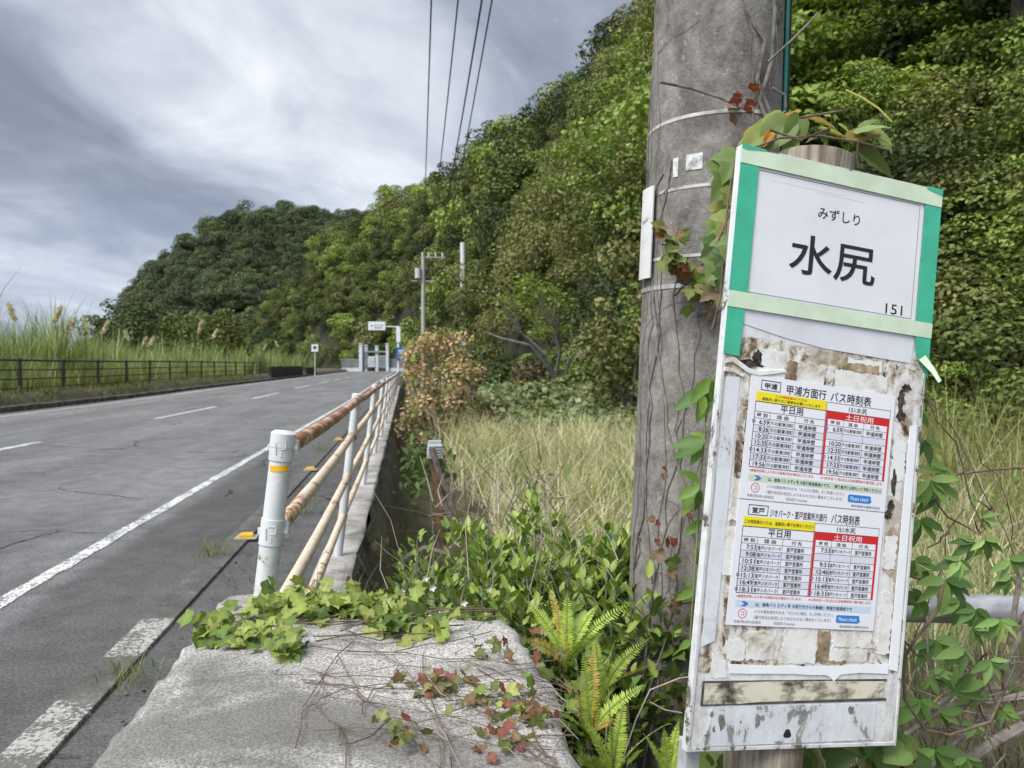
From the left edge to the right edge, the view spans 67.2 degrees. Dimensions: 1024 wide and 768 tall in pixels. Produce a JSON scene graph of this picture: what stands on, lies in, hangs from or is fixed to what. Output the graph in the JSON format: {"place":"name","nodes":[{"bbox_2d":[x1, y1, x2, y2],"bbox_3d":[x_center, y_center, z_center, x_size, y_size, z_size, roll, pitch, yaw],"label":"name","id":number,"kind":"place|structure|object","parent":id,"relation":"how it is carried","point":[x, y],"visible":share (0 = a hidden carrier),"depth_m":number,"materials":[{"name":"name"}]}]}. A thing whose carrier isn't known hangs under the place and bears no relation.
{"place":"outdoors","nodes":[
{"label":"outdoors","id":0,"kind":"place"},
{"bbox_2d":[0,371,401,767],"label":"road","id":1,"kind":"structure","parent":0,"point":[75,481],"depth_m":6.21,"materials":[{"name":"asphalt"}]},
{"bbox_2d":[0,371,392,607],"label":"road markings","id":2,"kind":"object","parent":1,"relation":"on","point":[11,596],"visible":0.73,"depth_m":5.80,"materials":[{"name":"paint"}]},
{"bbox_2d":[187,232,308,317],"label":"hill","id":3,"kind":"structure","parent":0,"point":[209,313],"depth_m":313.72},
{"bbox_2d":[85,199,374,354],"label":"forest","id":4,"kind":"object","parent":3,"relation":"on","point":[233,277],"visible":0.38,"depth_m":346.23,"materials":[{"name":"green plant"}]},
{"bbox_2d":[0,0,638,348],"label":"sky","id":5,"kind":"structure","parent":0,"point":[125,125],"materials":[{"name":"grey"}]},
{"bbox_2d":[0,368,1023,767],"bbox_3d":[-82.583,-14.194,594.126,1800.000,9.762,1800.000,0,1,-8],"label":"ground","id":6,"kind":"structure","parent":0,"point":[392,508],"depth_m":9.39,"materials":[{"name":"soil"}]},
{"bbox_2d":[74,298,162,353],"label":"shrub","id":7,"kind":"object","parent":6,"relation":"on","point":[136,328],"visible":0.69,"depth_m":68.92,"materials":[{"name":"green plant"}]},
{"bbox_2d":[0,373,253,406],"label":"verge grass","id":8,"kind":"structure","parent":6,"relation":"on","point":[51,390],"depth_m":30.42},
{"bbox_2d":[0,358,260,392],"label":"guard fence","id":9,"kind":"object","parent":6,"relation":"on","point":[63,369],"visible":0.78,"depth_m":30.43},
{"bbox_2d":[98,298,188,355],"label":"shrub","id":10,"kind":"object","parent":6,"relation":"on","point":[141,307],"visible":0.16,"depth_m":77.82,"materials":[{"name":"green plant"}]},
{"bbox_2d":[0,268,314,391],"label":"reeds","id":11,"kind":"object","parent":6,"relation":"on","point":[54,346],"visible":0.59,"depth_m":33.02,"materials":[{"name":"green plant"}]},
{"bbox_2d":[0,371,347,412],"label":"kerb","id":12,"kind":"structure","parent":6,"relation":"on","point":[14,408],"depth_m":28.89,"materials":[{"name":"concrete"}]},
{"bbox_2d":[145,313,211,357],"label":"shrub","id":13,"kind":"object","parent":6,"relation":"on","point":[185,331],"visible":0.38,"depth_m":74.34,"materials":[{"name":"green plant"}]},
{"bbox_2d":[0,385,385,767],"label":"kerb","id":14,"kind":"structure","parent":6,"relation":"on","point":[41,740],"depth_m":3.11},
{"bbox_2d":[190,308,252,363],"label":"shrub","id":15,"kind":"object","parent":6,"relation":"on","point":[236,339],"visible":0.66,"depth_m":70.92,"materials":[{"name":"green plant"}]},
{"bbox_2d":[92,594,580,767],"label":"concrete block","id":16,"kind":"structure","parent":6,"relation":"on","point":[226,706],"depth_m":1.24,"materials":[{"name":"concrete"}]},
{"bbox_2d":[176,575,501,663],"bbox_3d":[-0.353,0.527,1.639,0.667,0.184,0.445,0,1,-8],"label":"creeper","id":17,"kind":"object","parent":16,"relation":"on","point":[380,612],"visible":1,"depth_m":1.60,"materials":[{"name":"green plant"}]},
{"bbox_2d":[295,626,596,767],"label":"creeper","id":18,"kind":"object","parent":16,"relation":"on","point":[533,712],"visible":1,"depth_m":1.24,"materials":[{"name":"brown plant"}]},
{"bbox_2d":[522,586,634,672],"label":"sword fern","id":19,"kind":"object","parent":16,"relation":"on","point":[572,648],"visible":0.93,"depth_m":1.63,"materials":[{"name":"green plant"}]},
{"bbox_2d":[572,688,662,767],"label":"sword fern","id":20,"kind":"object","parent":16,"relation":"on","point":[608,758],"visible":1,"depth_m":1.34,"materials":[{"name":"green plant"}]},
{"bbox_2d":[308,386,400,592],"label":"retaining wall","id":21,"kind":"structure","parent":6,"relation":"on","point":[364,503],"depth_m":5.86,"materials":[{"name":"concrete"}]},
{"bbox_2d":[253,370,399,596],"bbox_3d":[-3.351,0.184,21.612,0.182,1.148,39.980,0,1,-8],"label":"guard railing","id":22,"kind":"object","parent":21,"relation":"on","point":[279,517],"visible":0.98,"depth_m":2.75,"materials":[{"name":"metal"}]},
{"bbox_2d":[346,526,408,593],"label":"wall vine","id":23,"kind":"object","parent":21,"relation":"attached to","point":[373,583],"depth_m":4.76,"materials":[{"name":"green plant"}]},
{"bbox_2d":[341,343,404,370],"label":"floodgate","id":24,"kind":"object","parent":6,"relation":"on","point":[377,361],"visible":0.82,"depth_m":149.77,"materials":[{"name":"metal"}]},
{"bbox_2d":[390,422,463,507],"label":"ditch weed","id":25,"kind":"object","parent":6,"relation":"on","point":[417,466],"visible":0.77,"depth_m":8.03,"materials":[{"name":"green plant"}]},
{"bbox_2d":[427,440,449,538],"bbox_3d":[-0.590,0.847,6.190,0.186,0.784,0.147,0,1,-8],"label":"marker post","id":26,"kind":"object","parent":6,"relation":"on","point":[434,477],"visible":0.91,"depth_m":6.16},
{"bbox_2d":[393,326,487,477],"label":"shrub","id":27,"kind":"object","parent":6,"relation":"on","point":[421,345],"visible":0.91,"depth_m":15.31,"materials":[{"name":"brown plant"}]},
{"bbox_2d":[388,528,492,615],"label":"evergreen shrub","id":28,"kind":"object","parent":6,"relation":"on","point":[399,566],"visible":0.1,"depth_m":3.46,"materials":[{"name":"green plant"}]},
{"bbox_2d":[385,517,530,620],"bbox_3d":[-0.139,0.984,2.963,0.681,1.002,0.683,0,1,16],"label":"evergreen shrub","id":29,"kind":"object","parent":6,"relation":"on","point":[440,577],"visible":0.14,"depth_m":2.86,"materials":[{"name":"green plant"}]},
{"bbox_2d":[447,345,513,422],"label":"shrub","id":30,"kind":"object","parent":6,"relation":"on","point":[497,376],"visible":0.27,"depth_m":24.77,"materials":[{"name":"green plant"}]},
{"bbox_2d":[402,428,594,576],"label":"dead branches","id":31,"kind":"object","parent":6,"relation":"on","point":[445,486],"visible":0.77,"depth_m":4.84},
{"bbox_2d":[375,470,631,626],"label":"dry stalks","id":32,"kind":"object","parent":6,"relation":"on","point":[467,566],"visible":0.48,"depth_m":2.22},
{"bbox_2d":[464,359,554,417],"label":"shrub","id":33,"kind":"object","parent":6,"relation":"on","point":[538,374],"visible":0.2,"depth_m":26.77,"materials":[{"name":"green plant"}]},
{"bbox_2d":[424,529,598,686],"bbox_3d":[-0.025,0.834,2.325,0.594,0.726,0.503,0,1,-8],"label":"evergreen shrub","id":34,"kind":"object","parent":6,"relation":"on","point":[523,561],"visible":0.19,"depth_m":2.37,"materials":[{"name":"green plant"}]},
{"bbox_2d":[447,483,607,678],"bbox_3d":[0.027,0.826,2.705,0.659,0.927,0.542,1,1,33],"label":"evergreen shrub","id":35,"kind":"object","parent":6,"relation":"on","point":[525,526],"visible":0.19,"depth_m":2.79,"materials":[{"name":"green plant"}]},
{"bbox_2d":[478,273,591,379],"bbox_3d":[0.525,-1.342,22.196,2.969,3.735,2.729,-1,1,-34],"label":"bare tree","id":36,"kind":"object","parent":6,"relation":"on","point":[544,360],"visible":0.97,"depth_m":22.15,"materials":[{"name":"green plant"}]},
{"bbox_2d":[475,377,637,438],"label":"creeper bank","id":37,"kind":"structure","parent":6,"relation":"on","point":[510,396],"depth_m":17.46,"materials":[{"name":"green plant"}]},
{"bbox_2d":[481,539,644,767],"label":"evergreen shrub","id":38,"kind":"object","parent":6,"relation":"on","point":[512,594],"visible":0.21,"depth_m":2.15,"materials":[{"name":"green plant"}]},
{"bbox_2d":[508,515,630,698],"bbox_3d":[0.244,0.813,2.591,0.566,0.758,0.523,0,1,-8],"label":"evergreen shrub","id":39,"kind":"object","parent":6,"relation":"on","point":[624,564],"visible":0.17,"depth_m":2.47,"materials":[{"name":"green plant"}]},
{"bbox_2d":[543,350,637,409],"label":"shrub","id":40,"kind":"object","parent":6,"relation":"on","point":[572,376],"visible":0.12,"depth_m":19.76,"materials":[{"name":"green plant"}]},
{"bbox_2d":[562,643,644,745],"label":"sword fern","id":41,"kind":"object","parent":6,"relation":"on","point":[589,708],"visible":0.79,"depth_m":1.42,"materials":[{"name":"green plant"}]},
{"bbox_2d":[565,217,642,409],"bbox_3d":[2.439,-1.083,17.006,2.852,5.167,2.733,0,1,-8],"label":"shrub","id":42,"kind":"object","parent":6,"relation":"on","point":[625,255],"visible":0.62,"depth_m":16.72,"materials":[{"name":"green plant"}]},
{"bbox_2d":[551,558,691,767],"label":"evergreen shrub","id":43,"kind":"object","parent":6,"relation":"on","point":[626,634],"visible":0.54,"depth_m":1.99,"materials":[{"name":"green plant"}]},
{"bbox_2d":[591,633,659,697],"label":"sword fern","id":44,"kind":"object","parent":6,"relation":"on","point":[602,670],"visible":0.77,"depth_m":1.72,"materials":[{"name":"green plant"}]},
{"bbox_2d":[643,720,679,767],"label":"sword fern","id":45,"kind":"object","parent":6,"relation":"on","point":[666,756],"visible":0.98,"depth_m":1.46,"materials":[{"name":"green plant"}]},
{"bbox_2d":[355,471,1023,767],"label":"ditch grass","id":46,"kind":"structure","parent":6,"relation":"on","point":[921,697],"depth_m":2.56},
{"bbox_2d":[380,360,1023,679],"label":"field grass","id":47,"kind":"structure","parent":6,"relation":"on","point":[579,449],"depth_m":7.87,"materials":[{"name":"plant"}]},
{"bbox_2d":[623,0,791,767],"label":"utility pole","id":48,"kind":"object","parent":6,"relation":"on","point":[709,51],"visible":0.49,"depth_m":2.01,"materials":[{"name":"concrete"}]},
{"bbox_2d":[670,372,715,649],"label":"creeper","id":49,"kind":"object","parent":48,"relation":"attached to","point":[701,395],"visible":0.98,"depth_m":1.47,"materials":[{"name":"green plant"}]},
{"bbox_2d":[630,0,817,767],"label":"climbing vine","id":50,"kind":"object","parent":48,"relation":"attached to","point":[672,261],"visible":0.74,"depth_m":1.95,"materials":[{"name":"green plant"}]},
{"bbox_2d":[676,143,942,767],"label":"bus stop sign","id":51,"kind":"object","parent":6,"relation":"on","point":[824,365],"visible":1,"depth_m":1.33,"materials":[{"name":"metal"}]},
{"bbox_2d":[698,89,893,329],"bbox_3d":[0.532,-0.311,1.425,0.374,0.427,0.132,0,1,-1],"label":"broadleaf vine","id":52,"kind":"object","parent":51,"relation":"on","point":[772,130],"visible":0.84,"depth_m":1.41,"materials":[{"name":"green plant"}]},
{"bbox_2d":[699,732,932,767],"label":"creeper","id":53,"kind":"object","parent":51,"relation":"attached to","point":[904,753],"visible":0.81,"depth_m":1.43,"materials":[{"name":"green plant"}]},
{"bbox_2d":[849,566,1023,767],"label":"dead branches","id":54,"kind":"object","parent":6,"relation":"on","point":[985,748],"visible":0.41,"depth_m":1.84,"materials":[{"name":"brown wood"}]},
{"bbox_2d":[906,594,1023,624],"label":"guard pipe","id":55,"kind":"object","parent":6,"relation":"on","point":[999,607],"depth_m":1.92,"materials":[{"name":"metal"}]},
{"bbox_2d":[897,390,1023,767],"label":"climbing vine","id":56,"kind":"object","parent":55,"relation":"attached to","point":[935,488],"visible":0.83,"depth_m":1.67,"materials":[{"name":"green plant"}]},
{"bbox_2d":[924,283,1023,435],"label":"creeper bank","id":57,"kind":"structure","parent":6,"relation":"on","point":[1010,363],"depth_m":11.74,"materials":[{"name":"green plant"}]},
{"bbox_2d":[273,15,1023,462],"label":"hill","id":58,"kind":"structure","parent":0,"point":[405,313],"depth_m":112.69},
{"bbox_2d":[194,22,617,375],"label":"forest","id":59,"kind":"object","parent":58,"relation":"on","point":[494,171],"visible":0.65,"depth_m":166.96,"materials":[{"name":"green plant"}]},
{"bbox_2d":[443,259,500,349],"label":"broadleaf tree","id":60,"kind":"object","parent":58,"relation":"on","point":[470,308],"visible":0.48,"depth_m":64.81,"materials":[{"name":"green plant"}]},
{"bbox_2d":[471,309,507,364],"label":"broadleaf tree","id":61,"kind":"object","parent":58,"relation":"on","point":[486,324],"visible":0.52,"depth_m":58.71,"materials":[{"name":"green plant"}]},
{"bbox_2d":[468,204,535,285],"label":"broadleaf tree","id":62,"kind":"object","parent":58,"relation":"on","point":[484,225],"visible":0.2,"depth_m":60.87,"materials":[{"name":"green plant"}]},
{"bbox_2d":[478,214,568,340],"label":"broadleaf tree","id":63,"kind":"object","parent":58,"relation":"on","point":[497,286],"visible":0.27,"depth_m":50.34,"materials":[{"name":"green plant"}]},
{"bbox_2d":[493,241,560,336],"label":"broadleaf tree","id":64,"kind":"object","parent":58,"relation":"on","point":[501,257],"visible":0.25,"depth_m":47.06,"materials":[{"name":"green plant"}]},
{"bbox_2d":[517,254,571,343],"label":"broadleaf tree","id":65,"kind":"object","parent":58,"relation":"on","point":[538,276],"visible":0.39,"depth_m":44.34,"materials":[{"name":"green plant"}]},
{"bbox_2d":[523,84,575,174],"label":"broadleaf tree","id":66,"kind":"object","parent":58,"relation":"on","point":[549,108],"visible":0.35,"depth_m":66.20,"materials":[{"name":"green plant"}]},
{"bbox_2d":[511,170,602,309],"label":"broadleaf tree","id":67,"kind":"object","parent":58,"relation":"on","point":[541,242],"visible":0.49,"depth_m":43.55,"materials":[{"name":"green plant"}]},
{"bbox_2d":[525,278,588,345],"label":"broadleaf tree","id":68,"kind":"object","parent":58,"relation":"on","point":[559,319],"visible":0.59,"depth_m":39.03,"materials":[{"name":"green plant"}]},
{"bbox_2d":[546,235,597,311],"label":"broadleaf tree","id":69,"kind":"object","parent":58,"relation":"on","point":[559,276],"visible":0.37,"depth_m":38.31,"materials":[{"name":"green plant"}]},
{"bbox_2d":[538,125,641,236],"bbox_3d":[6.113,-8.378,36.532,8.470,7.672,8.726,1,2,44],"label":"broadleaf tree","id":70,"kind":"object","parent":58,"relation":"on","point":[577,185],"visible":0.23,"depth_m":35.82,"materials":[{"name":"green plant"}]},
{"bbox_2d":[547,184,639,325],"bbox_3d":[4.260,-5.596,34.501,4.359,6.079,5.318,-1,1,-35],"label":"broadleaf tree","id":71,"kind":"object","parent":58,"relation":"on","point":[562,238],"visible":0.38,"depth_m":34.28,"materials":[{"name":"green plant"}]},
{"bbox_2d":[551,275,638,378],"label":"broadleaf tree","id":72,"kind":"object","parent":58,"relation":"on","point":[581,314],"visible":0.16,"depth_m":26.96,"materials":[{"name":"green plant"}]},
{"bbox_2d":[560,84,648,233],"bbox_3d":[5.541,-7.138,30.522,7.453,9.892,7.419,1,2,-10],"label":"broadleaf tree","id":73,"kind":"object","parent":58,"relation":"on","point":[609,128],"visible":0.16,"depth_m":30.00,"materials":[{"name":"green plant"}]},
{"bbox_2d":[570,190,640,318],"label":"broadleaf tree","id":74,"kind":"object","parent":58,"relation":"on","point":[601,237],"visible":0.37,"depth_m":32.63,"materials":[{"name":"green plant"}]},
{"bbox_2d":[570,39,644,138],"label":"broadleaf tree","id":75,"kind":"object","parent":58,"relation":"on","point":[587,90],"visible":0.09,"depth_m":41.99,"materials":[{"name":"green plant"}]},
{"bbox_2d":[589,22,653,121],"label":"broadleaf tree","id":76,"kind":"object","parent":58,"relation":"on","point":[609,90],"visible":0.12,"depth_m":37.39,"materials":[{"name":"green plant"}]},
{"bbox_2d":[605,103,648,233],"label":"broadleaf tree","id":77,"kind":"object","parent":58,"relation":"on","point":[629,165],"visible":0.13,"depth_m":27.97,"materials":[{"name":"green plant"}]},
{"bbox_2d":[607,0,652,84],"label":"broadleaf tree","id":78,"kind":"object","parent":58,"relation":"on","point":[621,24],"visible":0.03,"depth_m":42.54,"materials":[{"name":"green plant"}]},
{"bbox_2d":[617,0,654,107],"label":"broadleaf tree","id":79,"kind":"object","parent":58,"relation":"on","point":[646,47],"visible":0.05,"depth_m":33.70,"materials":[{"name":"green plant"}]},
{"bbox_2d":[613,0,909,163],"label":"broadleaf tree","id":80,"kind":"object","parent":58,"relation":"on","point":[799,39],"visible":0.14,"depth_m":18.29,"materials":[{"name":"green plant"}]},
{"bbox_2d":[780,45,904,147],"bbox_3d":[7.671,-5.575,19.224,4.021,4.863,4.034,1,1,38],"label":"layered tree","id":81,"kind":"object","parent":58,"relation":"on","point":[819,71],"visible":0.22,"depth_m":18.02,"materials":[{"name":"green plant"}]},
{"bbox_2d":[799,57,914,152],"bbox_3d":[7.595,-5.809,17.163,2.493,2.670,2.482,2,1,42],"label":"broadleaf tree","id":82,"kind":"object","parent":58,"relation":"on","point":[873,66],"visible":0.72,"depth_m":16.67,"materials":[{"name":"green plant"}]},
{"bbox_2d":[791,0,971,108],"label":"broadleaf tree","id":83,"kind":"object","parent":58,"relation":"on","point":[866,4],"visible":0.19,"depth_m":17.74,"materials":[{"name":"green plant"}]},
{"bbox_2d":[789,0,980,141],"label":"layered tree","id":84,"kind":"object","parent":58,"relation":"on","point":[794,82],"visible":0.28,"depth_m":17.70,"materials":[{"name":"green plant"}]},
{"bbox_2d":[841,107,951,169],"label":"layered tree","id":85,"kind":"object","parent":58,"relation":"on","point":[850,145],"visible":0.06,"depth_m":15.58,"materials":[{"name":"green plant"}]},
{"bbox_2d":[789,14,1009,150],"bbox_3d":[9.312,-6.529,17.794,5.770,3.454,5.069,0,1,-8],"label":"layered tree","id":86,"kind":"object","parent":58,"relation":"on","point":[950,34],"visible":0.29,"depth_m":16.70,"materials":[{"name":"green plant"}]},
{"bbox_2d":[852,108,1010,263],"bbox_3d":[7.308,-3.042,14.277,3.575,3.843,3.411,1,1,35],"label":"broadleaf tree","id":87,"kind":"object","parent":58,"relation":"on","point":[904,149],"visible":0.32,"depth_m":13.57,"materials":[{"name":"green plant"}]},
{"bbox_2d":[858,97,1005,185],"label":"understory bush","id":88,"kind":"object","parent":58,"relation":"on","point":[910,103],"visible":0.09,"depth_m":15.52,"materials":[{"name":"green plant"}]},
{"bbox_2d":[859,0,1023,86],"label":"broadleaf tree","id":89,"kind":"object","parent":58,"relation":"on","point":[894,47],"visible":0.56,"depth_m":17.03,"materials":[{"name":"green plant"}]},
{"bbox_2d":[880,71,1023,183],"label":"understory bush","id":90,"kind":"object","parent":58,"relation":"on","point":[951,91],"visible":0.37,"depth_m":14.72,"materials":[{"name":"green plant"}]},
{"bbox_2d":[902,158,1017,294],"bbox_3d":[8.107,-2.650,14.360,3.076,2.666,3.760,0,1,-18],"label":"understory bush","id":91,"kind":"object","parent":58,"relation":"on","point":[921,181],"visible":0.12,"depth_m":13.03,"materials":[{"name":"green plant"}]},
{"bbox_2d":[904,16,1023,116],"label":"shrub","id":92,"kind":"object","parent":58,"relation":"on","point":[941,59],"visible":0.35,"depth_m":15.54,"materials":[{"name":"green plant"}]},
{"bbox_2d":[923,360,1023,445],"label":"understory bush","id":93,"kind":"object","parent":58,"relation":"on","point":[953,368],"visible":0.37,"depth_m":11.31,"materials":[{"name":"green plant"}]},
{"bbox_2d":[925,304,1023,470],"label":"understory bush","id":94,"kind":"object","parent":58,"relation":"on","point":[980,329],"visible":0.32,"depth_m":10.94,"materials":[{"name":"green plant"}]},
{"bbox_2d":[925,266,1023,402],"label":"understory bush","id":95,"kind":"object","parent":58,"relation":"on","point":[950,294],"visible":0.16,"depth_m":11.79,"materials":[{"name":"green plant"}]},
{"bbox_2d":[933,223,1018,354],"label":"understory bush","id":96,"kind":"object","parent":58,"relation":"on","point":[953,259],"visible":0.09,"depth_m":12.51,"materials":[{"name":"green plant"}]},
{"bbox_2d":[933,261,1023,345],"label":"understory bush","id":97,"kind":"object","parent":58,"relation":"on","point":[997,296],"visible":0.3,"depth_m":12.15,"materials":[{"name":"green plant"}]},
{"bbox_2d":[937,153,1023,266],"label":"understory bush","id":98,"kind":"object","parent":58,"relation":"on","point":[966,185],"visible":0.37,"depth_m":12.79,"materials":[{"name":"green plant"}]},
{"bbox_2d":[937,0,1023,98],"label":"broadleaf tree","id":99,"kind":"object","parent":58,"relation":"on","point":[1016,6],"visible":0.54,"depth_m":16.18,"materials":[{"name":"green plant"}]},
{"bbox_2d":[939,153,1023,258],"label":"understory bush","id":100,"kind":"object","parent":58,"relation":"on","point":[1005,216],"visible":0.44,"depth_m":12.47,"materials":[{"name":"green plant"}]},
{"bbox_2d":[945,219,1023,300],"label":"understory bush","id":101,"kind":"object","parent":58,"relation":"on","point":[1004,230],"visible":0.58,"depth_m":11.83,"materials":[{"name":"green plant"}]},
{"bbox_2d":[946,11,1023,92],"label":"shrub","id":102,"kind":"object","parent":58,"relation":"on","point":[1018,45],"visible":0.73,"depth_m":15.08,"materials":[{"name":"green plant"}]},
{"bbox_2d":[958,62,1023,177],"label":"understory bush","id":103,"kind":"object","parent":58,"relation":"on","point":[999,138],"visible":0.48,"depth_m":13.72,"materials":[{"name":"green plant"}]},
{"bbox_2d":[961,325,1023,448],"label":"understory bush","id":104,"kind":"object","parent":58,"relation":"on","point":[995,381],"visible":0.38,"depth_m":10.52,"materials":[{"name":"green plant"}]},
{"bbox_2d":[963,165,1023,303],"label":"understory bush","id":105,"kind":"object","parent":58,"relation":"on","point":[1005,202],"visible":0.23,"depth_m":12.01,"materials":[{"name":"green plant"}]},
{"bbox_2d":[993,69,1023,141],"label":"broadleaf tree","id":106,"kind":"object","parent":58,"relation":"on","point":[1011,85],"visible":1,"depth_m":12.49,"materials":[{"name":"green plant"}]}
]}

